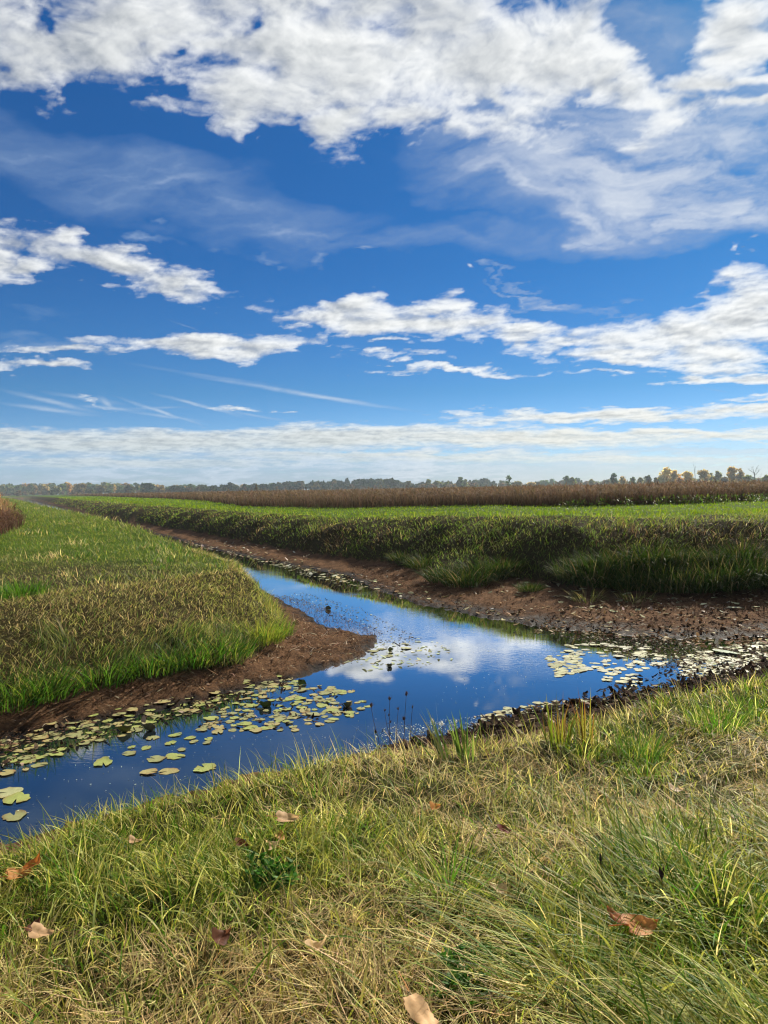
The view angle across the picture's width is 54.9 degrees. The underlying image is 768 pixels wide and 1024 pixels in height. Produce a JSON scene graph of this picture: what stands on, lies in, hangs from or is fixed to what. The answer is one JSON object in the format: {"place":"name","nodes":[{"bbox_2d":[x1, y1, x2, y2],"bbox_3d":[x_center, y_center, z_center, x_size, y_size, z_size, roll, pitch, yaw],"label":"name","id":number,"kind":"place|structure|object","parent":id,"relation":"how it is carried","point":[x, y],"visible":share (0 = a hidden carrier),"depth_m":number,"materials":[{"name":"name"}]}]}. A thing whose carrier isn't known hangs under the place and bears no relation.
{"place":"outdoors","nodes":[
{"label":"outdoors","id":0,"kind":"place"},
{"bbox_2d":[0,0,767,486],"bbox_3d":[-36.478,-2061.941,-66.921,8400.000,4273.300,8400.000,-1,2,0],"label":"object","id":1,"kind":"structure","parent":0,"point":[450,60],"depth_m":3652.81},
{"bbox_2d":[0,490,767,1023],"bbox_3d":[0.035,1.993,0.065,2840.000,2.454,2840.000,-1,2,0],"label":"ground","id":2,"kind":"structure","parent":0,"point":[274,548],"depth_m":10.65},
{"bbox_2d":[0,490,26,535],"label":"reed thicket","id":3,"kind":"object","parent":2,"relation":"on","point":[7,515],"visible":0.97,"depth_m":26.62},
{"bbox_2d":[0,576,54,598],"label":"grass tussock","id":4,"kind":"object","parent":2,"relation":"on","point":[4,592],"depth_m":11.19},
{"bbox_2d":[0,661,72,714],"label":"sedge clump","id":5,"kind":"object","parent":2,"relation":"on","point":[38,701],"visible":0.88,"depth_m":8.41,"materials":[{"name":"green plant"}]},
{"bbox_2d":[40,485,50,494],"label":"tree","id":6,"kind":"object","parent":2,"relation":"on","point":[45,489],"visible":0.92,"depth_m":687.54,"materials":[{"name":"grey plant"}]},
{"bbox_2d":[0,655,104,706],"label":"sedge clump","id":7,"kind":"object","parent":2,"relation":"on","point":[63,696],"visible":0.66,"depth_m":8.59,"materials":[{"name":"green plant"}]},
{"bbox_2d":[52,485,61,493],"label":"tree","id":8,"kind":"object","parent":2,"relation":"on","point":[57,489],"visible":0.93,"depth_m":688.04,"materials":[{"name":"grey plant"}]},
{"bbox_2d":[75,483,86,493],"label":"tree","id":9,"kind":"object","parent":2,"relation":"on","point":[79,487],"visible":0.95,"depth_m":676.87,"materials":[{"name":"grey plant"}]},
{"bbox_2d":[95,486,106,493],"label":"tree","id":10,"kind":"object","parent":2,"relation":"on","point":[102,488],"visible":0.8,"depth_m":697.92,"materials":[{"name":"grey plant"}]},
{"bbox_2d":[48,642,159,691],"bbox_3d":[-3.561,1.923,9.267,1.342,0.443,1.334,0,2,21],"label":"sedge clump","id":11,"kind":"object","parent":2,"relation":"on","point":[106,678],"visible":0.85,"depth_m":9.12,"materials":[{"name":"green plant"}]},
{"bbox_2d":[123,485,135,492],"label":"tree","id":12,"kind":"object","parent":2,"relation":"on","point":[131,488],"visible":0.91,"depth_m":687.81,"materials":[{"name":"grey plant"}]},
{"bbox_2d":[96,641,196,677],"bbox_3d":[-3.094,1.904,9.699,1.376,0.376,1.270,-1,2,0],"label":"sedge clump","id":13,"kind":"object","parent":2,"relation":"on","point":[158,671],"visible":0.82,"depth_m":9.57,"materials":[{"name":"green plant"}]},
{"bbox_2d":[0,498,295,707],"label":"grass","id":14,"kind":"structure","parent":2,"relation":"on","point":[267,601],"depth_m":12.34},
{"bbox_2d":[141,483,154,492],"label":"tree","id":15,"kind":"object","parent":2,"relation":"on","point":[148,486],"visible":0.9,"depth_m":677.34,"materials":[{"name":"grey plant"}]},
{"bbox_2d":[150,629,238,668],"bbox_3d":[-2.623,1.878,10.071,1.314,0.391,1.370,-2,2,-15],"label":"sedge clump","id":16,"kind":"object","parent":2,"relation":"on","point":[199,662],"visible":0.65,"depth_m":9.97,"materials":[{"name":"green plant"}]},
{"bbox_2d":[185,630,265,659],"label":"sedge clump","id":17,"kind":"object","parent":2,"relation":"on","point":[250,650],"visible":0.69,"depth_m":10.38,"materials":[{"name":"green plant"}]},
{"bbox_2d":[224,482,234,490],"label":"tree","id":18,"kind":"object","parent":2,"relation":"on","point":[229,486],"visible":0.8,"depth_m":667.10,"materials":[{"name":"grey plant"}]},
{"bbox_2d":[228,611,296,646],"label":"grass tussock","id":19,"kind":"object","parent":2,"relation":"on","point":[277,636],"depth_m":11.55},
{"bbox_2d":[258,483,269,490],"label":"tree","id":20,"kind":"object","parent":2,"relation":"on","point":[263,486],"visible":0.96,"depth_m":668.11,"materials":[{"name":"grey plant"}]},
{"bbox_2d":[245,851,299,892],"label":"leafy weed","id":21,"kind":"object","parent":2,"relation":"on","point":[259,870],"visible":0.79,"depth_m":3.49,"materials":[{"name":"green plant"}]},
{"bbox_2d":[268,617,299,637],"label":"grass tussock","id":22,"kind":"object","parent":2,"relation":"on","point":[288,631],"depth_m":12.22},
{"bbox_2d":[0,477,760,495],"bbox_3d":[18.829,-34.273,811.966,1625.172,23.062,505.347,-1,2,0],"label":"woods","id":23,"kind":"object","parent":2,"relation":"on","point":[9,489],"visible":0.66,"depth_m":777.77,"materials":[{"name":"green plant"}]},
{"bbox_2d":[0,667,767,1023],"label":"grass","id":24,"kind":"structure","parent":2,"relation":"on","point":[672,991],"depth_m":3.16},
{"bbox_2d":[1,868,31,879],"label":"fallen leaf","id":25,"kind":"object","parent":24,"relation":"on","point":[10,876],"visible":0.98,"depth_m":3.77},
{"bbox_2d":[16,850,39,879],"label":"fallen leaf","id":26,"kind":"object","parent":25,"relation":"on","point":[34,861],"visible":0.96,"depth_m":3.85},
{"bbox_2d":[25,917,39,931],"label":"fallen leaf","id":27,"kind":"object","parent":24,"relation":"on","point":[30,924],"visible":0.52,"depth_m":3.29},
{"bbox_2d":[19,922,53,938],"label":"fallen leaf","id":28,"kind":"object","parent":24,"relation":"on","point":[38,929],"visible":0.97,"depth_m":3.18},
{"bbox_2d":[121,835,141,842],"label":"fallen leaf","id":29,"kind":"object","parent":24,"relation":"on","point":[131,838],"visible":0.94,"depth_m":4.14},
{"bbox_2d":[202,927,231,946],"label":"fallen leaf","id":30,"kind":"object","parent":24,"relation":"on","point":[220,937],"visible":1,"depth_m":2.90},
{"bbox_2d":[228,837,247,845],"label":"fallen leaf","id":31,"kind":"object","parent":24,"relation":"on","point":[239,841],"visible":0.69,"depth_m":4.01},
{"bbox_2d":[266,837,282,850],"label":"fallen leaf","id":32,"kind":"object","parent":24,"relation":"on","point":[273,844],"visible":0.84,"depth_m":3.80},
{"bbox_2d":[266,810,298,821],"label":"fallen leaf","id":33,"kind":"object","parent":24,"relation":"on","point":[284,816],"visible":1,"depth_m":4.08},
{"bbox_2d":[297,936,326,957],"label":"fallen leaf","id":34,"kind":"object","parent":24,"relation":"on","point":[318,945],"visible":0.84,"depth_m":2.74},
{"bbox_2d":[398,971,438,1023],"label":"fallen leaf","id":35,"kind":"object","parent":24,"relation":"on","point":[417,1008],"visible":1,"depth_m":2.17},
{"bbox_2d":[426,801,440,810],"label":"fallen leaf","id":36,"kind":"object","parent":24,"relation":"on","point":[432,805],"visible":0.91,"depth_m":4.45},
{"bbox_2d":[489,882,512,896],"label":"fallen leaf","id":37,"kind":"object","parent":24,"relation":"on","point":[501,885],"visible":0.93,"depth_m":3.09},
{"bbox_2d":[490,824,511,833],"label":"fallen leaf","id":38,"kind":"object","parent":24,"relation":"on","point":[501,827],"visible":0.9,"depth_m":3.83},
{"bbox_2d":[607,905,631,923],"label":"fallen leaf","id":39,"kind":"object","parent":24,"relation":"on","point":[614,917],"visible":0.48,"depth_m":2.68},
{"bbox_2d":[608,914,658,935],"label":"fallen leaf","id":40,"kind":"object","parent":24,"relation":"on","point":[650,923],"visible":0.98,"depth_m":2.58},
{"bbox_2d":[663,783,684,791],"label":"fallen leaf","id":41,"kind":"object","parent":24,"relation":"on","point":[672,786],"visible":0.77,"depth_m":4.68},
{"bbox_2d":[0,643,767,768],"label":"dead leaves","id":42,"kind":"object","parent":2,"relation":"on","point":[750,667],"visible":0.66,"depth_m":8.53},
{"bbox_2d":[388,696,391,752],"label":"seed head plant","id":43,"kind":"object","parent":2,"relation":"on","point":[389,698],"visible":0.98,"depth_m":6.16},
{"bbox_2d":[384,478,398,487],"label":"tree","id":44,"kind":"object","parent":2,"relation":"on","point":[391,482],"visible":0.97,"depth_m":636.49,"materials":[{"name":"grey plant"}]},
{"bbox_2d":[383,547,415,560],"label":"sedge clump","id":45,"kind":"object","parent":2,"relation":"on","point":[396,556],"visible":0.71,"depth_m":22.06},
{"bbox_2d":[55,492,767,591],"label":"grass","id":46,"kind":"structure","parent":2,"relation":"on","point":[510,515],"depth_m":23.96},
{"bbox_2d":[63,474,767,508],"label":"reeds","id":47,"kind":"object","parent":2,"relation":"on","point":[530,495],"visible":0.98,"depth_m":32.88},
{"bbox_2d":[400,548,441,569],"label":"sedge clump","id":48,"kind":"object","parent":2,"relation":"on","point":[420,562],"visible":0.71,"depth_m":20.59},
{"bbox_2d":[408,706,449,764],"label":"iris tuft","id":49,"kind":"object","parent":2,"relation":"on","point":[438,744],"visible":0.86,"depth_m":5.68,"materials":[{"name":"green plant"}]},
{"bbox_2d":[409,560,472,583],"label":"sedge clump","id":50,"kind":"object","parent":2,"relation":"on","point":[428,576],"visible":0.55,"depth_m":18.60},
{"bbox_2d":[454,477,464,486],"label":"tree","id":51,"kind":"object","parent":2,"relation":"on","point":[459,482],"visible":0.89,"depth_m":597.00,"materials":[{"name":"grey plant"}]},
{"bbox_2d":[426,943,496,1005],"bbox_3d":[0.272,1.568,2.477,0.225,0.136,0.260,-1,2,15],"label":"leafy weed","id":52,"kind":"object","parent":2,"relation":"on","point":[453,955],"visible":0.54,"depth_m":2.45,"materials":[{"name":"green plant"}]},
{"bbox_2d":[447,709,480,764],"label":"iris tuft","id":53,"kind":"object","parent":2,"relation":"on","point":[458,744],"visible":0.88,"depth_m":5.78,"materials":[{"name":"green plant"}]},
{"bbox_2d":[431,556,509,587],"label":"sedge clump","id":54,"kind":"object","parent":2,"relation":"on","point":[467,580],"visible":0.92,"depth_m":17.89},
{"bbox_2d":[175,538,767,647],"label":"dead leaves","id":55,"kind":"object","parent":2,"relation":"on","point":[701,630],"visible":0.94,"depth_m":14.21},
{"bbox_2d":[462,940,496,975],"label":"leafy weed","id":56,"kind":"object","parent":2,"relation":"on","point":[474,953],"visible":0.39,"depth_m":2.64,"materials":[{"name":"green plant"}]},
{"bbox_2d":[447,552,521,580],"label":"sedge clump","id":57,"kind":"object","parent":2,"relation":"on","point":[500,576],"visible":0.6,"depth_m":18.41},
{"bbox_2d":[474,553,534,574],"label":"sedge clump","id":58,"kind":"object","parent":2,"relation":"on","point":[513,563],"visible":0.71,"depth_m":18.51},
{"bbox_2d":[510,580,549,592],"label":"sedge clump","id":59,"kind":"object","parent":2,"relation":"on","point":[527,588],"visible":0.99,"depth_m":16.80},
{"bbox_2d":[531,696,578,753],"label":"reed tuft","id":60,"kind":"object","parent":2,"relation":"on","point":[559,735],"visible":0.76,"depth_m":5.91,"materials":[{"name":"green plant"}]},
{"bbox_2d":[538,550,604,582],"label":"sedge clump","id":61,"kind":"object","parent":2,"relation":"on","point":[558,575],"visible":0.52,"depth_m":16.86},
{"bbox_2d":[570,691,601,746],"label":"reed tuft","id":62,"kind":"object","parent":2,"relation":"on","point":[583,732],"visible":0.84,"depth_m":5.97,"materials":[{"name":"green plant"}]},
{"bbox_2d":[564,587,610,603],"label":"sedge clump","id":63,"kind":"object","parent":2,"relation":"on","point":[581,596],"visible":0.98,"depth_m":15.37,"materials":[{"name":"green plant"}]},
{"bbox_2d":[555,547,644,588],"bbox_3d":[4.750,1.204,16.527,2.190,0.996,2.222,-2,2,-23],"label":"sedge clump","id":64,"kind":"object","parent":2,"relation":"on","point":[586,578],"visible":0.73,"depth_m":16.20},
{"bbox_2d":[563,545,641,571],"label":"sedge clump","id":65,"kind":"object","parent":2,"relation":"on","point":[598,562],"visible":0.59,"depth_m":16.53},
{"bbox_2d":[610,473,618,483],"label":"tree","id":66,"kind":"object","parent":2,"relation":"on","point":[613,478],"visible":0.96,"depth_m":468.43,"materials":[{"name":"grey plant"}]},
{"bbox_2d":[576,553,657,588],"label":"sedge clump","id":67,"kind":"object","parent":2,"relation":"on","point":[602,578],"visible":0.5,"depth_m":16.01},
{"bbox_2d":[582,543,660,572],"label":"sedge clump","id":68,"kind":"object","parent":2,"relation":"on","point":[625,565],"visible":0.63,"depth_m":16.27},
{"bbox_2d":[611,586,662,606],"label":"sedge clump","id":69,"kind":"object","parent":2,"relation":"on","point":[626,595],"visible":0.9,"depth_m":15.29,"materials":[{"name":"green plant"}]},
{"bbox_2d":[600,712,682,767],"bbox_3d":[1.942,1.711,5.613,0.684,0.369,0.651,-2,2,-24],"label":"grass tussock","id":70,"kind":"object","parent":2,"relation":"on","point":[655,747],"depth_m":5.62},
{"bbox_2d":[613,537,693,569],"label":"sedge clump","id":71,"kind":"object","parent":2,"relation":"on","point":[654,558],"visible":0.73,"depth_m":16.10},
{"bbox_2d":[624,561,695,592],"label":"sedge clump","id":72,"kind":"object","parent":2,"relation":"on","point":[653,586],"visible":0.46,"depth_m":15.59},
{"bbox_2d":[657,467,672,482],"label":"tree","id":73,"kind":"object","parent":2,"relation":"on","point":[665,472],"visible":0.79,"depth_m":498.22,"materials":[{"name":"yellow plant"}]},
{"bbox_2d":[670,470,680,481],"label":"tree","id":74,"kind":"object","parent":2,"relation":"on","point":[674,475],"visible":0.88,"depth_m":493.77,"materials":[{"name":"yellow plant"}]},
{"bbox_2d":[640,552,717,595],"bbox_3d":[6.192,1.303,15.762,1.957,0.897,1.992,-2,2,-16],"label":"sedge clump","id":75,"kind":"object","parent":2,"relation":"on","point":[678,586],"visible":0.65,"depth_m":15.35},
{"bbox_2d":[647,541,718,568],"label":"sedge clump","id":76,"kind":"object","parent":2,"relation":"on","point":[676,561],"visible":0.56,"depth_m":16.05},
{"bbox_2d":[681,471,693,481],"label":"tree","id":77,"kind":"object","parent":2,"relation":"on","point":[686,474],"visible":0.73,"depth_m":498.51,"materials":[{"name":"yellow plant"}]},
{"bbox_2d":[656,560,740,593],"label":"sedge clump","id":78,"kind":"object","parent":2,"relation":"on","point":[708,587],"visible":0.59,"depth_m":15.22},
{"bbox_2d":[697,468,710,482],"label":"tree","id":79,"kind":"object","parent":2,"relation":"on","point":[703,473],"visible":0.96,"depth_m":487.90,"materials":[{"name":"grey plant"}]},
{"bbox_2d":[681,541,737,567],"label":"sedge clump","id":80,"kind":"object","parent":2,"relation":"on","point":[716,559],"visible":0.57,"depth_m":16.09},
{"bbox_2d":[667,690,764,738],"bbox_3d":[2.808,1.700,6.235,0.874,0.318,0.816,-1,2,0],"label":"grass tussock","id":81,"kind":"object","parent":2,"relation":"on","point":[712,718],"depth_m":6.23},
{"bbox_2d":[712,471,721,482],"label":"tree","id":82,"kind":"object","parent":2,"relation":"on","point":[718,475],"visible":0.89,"depth_m":493.35,"materials":[{"name":"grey plant"}]},
{"bbox_2d":[669,550,766,594],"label":"sedge clump","id":83,"kind":"object","parent":2,"relation":"on","point":[731,587],"visible":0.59,"depth_m":15.23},
{"bbox_2d":[694,555,767,593],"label":"sedge clump","id":84,"kind":"object","parent":2,"relation":"on","point":[744,583],"visible":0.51,"depth_m":15.25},
{"bbox_2d":[726,466,737,480],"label":"tree","id":85,"kind":"object","parent":2,"relation":"on","point":[731,472],"visible":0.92,"depth_m":497.82,"materials":[{"name":"grey plant"}]},
{"bbox_2d":[705,684,767,722],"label":"grass tussock","id":86,"kind":"object","parent":2,"relation":"on","point":[751,709],"depth_m":6.71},
{"bbox_2d":[706,534,767,564],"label":"sedge clump","id":87,"kind":"object","parent":2,"relation":"on","point":[724,552],"visible":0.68,"depth_m":16.09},
{"bbox_2d":[734,468,744,481],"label":"tree","id":88,"kind":"object","parent":2,"relation":"on","point":[739,475],"visible":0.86,"depth_m":488.79,"materials":[{"name":"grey plant"}]},
{"bbox_2d":[714,543,767,586],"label":"sedge clump","id":89,"kind":"object","parent":2,"relation":"on","point":[758,569],"visible":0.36,"depth_m":15.36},
{"bbox_2d":[732,557,767,582],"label":"sedge clump","id":90,"kind":"object","parent":2,"relation":"on","point":[756,567],"visible":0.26,"depth_m":15.50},
{"bbox_2d":[0,499,767,844],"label":"water","id":91,"kind":"structure","parent":0,"point":[476,669],"depth_m":9.23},
{"bbox_2d":[0,769,15,774],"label":"lily pad","id":92,"kind":"object","parent":91,"relation":"on","point":[8,771],"visible":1,"depth_m":6.90,"materials":[{"name":"beige plant"}]},
{"bbox_2d":[0,787,22,797],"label":"lily pad","id":93,"kind":"object","parent":91,"relation":"on","point":[10,790],"visible":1,"depth_m":6.48,"materials":[{"name":"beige plant"}]},
{"bbox_2d":[2,810,26,820],"bbox_3d":[-2.984,2.454,5.976,0.183,0.008,0.220,-2,0,-34],"label":"lily pad","id":94,"kind":"object","parent":91,"relation":"on","point":[19,814],"visible":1,"depth_m":5.97,"materials":[{"name":"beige plant"}]},
{"bbox_2d":[2,792,30,803],"bbox_3d":[-3.133,2.444,6.312,0.224,0.007,0.222,0,2,28],"label":"lily pad","id":95,"kind":"object","parent":91,"relation":"on","point":[18,797],"visible":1,"depth_m":6.31,"materials":[{"name":"green plant"}]},
{"bbox_2d":[17,754,35,759],"bbox_3d":[-3.532,2.422,7.308,0.169,0.004,0.167,0,2,41],"label":"lily pad","id":96,"kind":"object","parent":91,"relation":"on","point":[25,757],"visible":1,"depth_m":7.30,"materials":[{"name":"green plant"}]},
{"bbox_2d":[31,762,47,767],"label":"lily pad","id":97,"kind":"object","parent":91,"relation":"on","point":[37,765],"visible":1,"depth_m":7.10,"materials":[{"name":"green plant"}]},
{"bbox_2d":[66,732,80,737],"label":"lily pad","id":98,"kind":"object","parent":91,"relation":"on","point":[72,735],"visible":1,"depth_m":7.94,"materials":[{"name":"green plant"}]},
{"bbox_2d":[93,756,112,765],"bbox_3d":[-2.705,2.403,7.137,0.171,0.014,0.229,-1,2,-4],"label":"lily pad","id":99,"kind":"object","parent":91,"relation":"on","point":[105,760],"visible":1,"depth_m":7.14,"materials":[{"name":"green plant"}]},
{"bbox_2d":[117,726,131,731],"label":"lily leaf","id":100,"kind":"object","parent":91,"relation":"on","point":[124,728],"visible":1,"depth_m":8.00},
{"bbox_2d":[140,768,157,773],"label":"lily pad","id":101,"kind":"object","parent":91,"relation":"on","point":[147,771],"visible":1,"depth_m":6.87,"materials":[{"name":"beige plant"}]},
{"bbox_2d":[143,723,155,729],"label":"lily leaf","id":102,"kind":"object","parent":91,"relation":"on","point":[149,726],"visible":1,"depth_m":8.03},
{"bbox_2d":[147,755,165,761],"bbox_3d":[-2.227,2.400,7.199,0.188,0.007,0.176,0,2,24],"label":"lily pad","id":103,"kind":"object","parent":91,"relation":"on","point":[156,758],"visible":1,"depth_m":7.21,"materials":[{"name":"green plant"}]},
{"bbox_2d":[159,768,178,774],"bbox_3d":[-2.004,2.408,6.882,0.189,0.004,0.156,-3,5,-25],"label":"lily pad","id":104,"kind":"object","parent":91,"relation":"on","point":[170,770],"visible":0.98,"depth_m":6.88,"materials":[{"name":"beige plant"}]},
{"bbox_2d":[165,753,185,758],"bbox_3d":[-2.055,2.395,7.254,0.204,0.004,0.147,1,5,19],"label":"lily pad","id":105,"kind":"object","parent":91,"relation":"on","point":[171,755],"visible":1,"depth_m":7.27,"materials":[{"name":"green plant"}]},
{"bbox_2d":[193,763,215,771],"bbox_3d":[-1.682,2.398,6.937,0.214,0.008,0.207,-1,2,-13],"label":"lily pad","id":106,"kind":"object","parent":91,"relation":"on","point":[207,766],"visible":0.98,"depth_m":6.95,"materials":[{"name":"green plant"}]},
{"bbox_2d":[259,701,271,706],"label":"lily leaf","id":107,"kind":"object","parent":91,"relation":"on","point":[265,703],"visible":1,"depth_m":8.84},
{"bbox_2d":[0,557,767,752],"bbox_3d":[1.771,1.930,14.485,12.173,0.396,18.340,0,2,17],"label":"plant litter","id":108,"kind":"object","parent":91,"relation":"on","point":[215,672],"visible":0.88,"depth_m":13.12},
{"bbox_2d":[0,555,767,762],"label":"lily pads","id":109,"kind":"object","parent":91,"relation":"on","point":[270,725],"visible":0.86,"depth_m":8.84,"materials":[{"name":"green plant"}]},
{"bbox_2d":[17,545,767,818],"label":"floating weed","id":110,"kind":"object","parent":91,"relation":"on","point":[676,656],"visible":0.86,"depth_m":11.29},
{"bbox_2d":[548,662,562,666],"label":"lily pad","id":111,"kind":"object","parent":91,"relation":"on","point":[556,664],"visible":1,"depth_m":10.67,"materials":[{"name":"beige plant"}]},
{"bbox_2d":[658,867,663,913],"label":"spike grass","id":112,"kind":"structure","parent":0,"point":[661,873],"depth_m":2.84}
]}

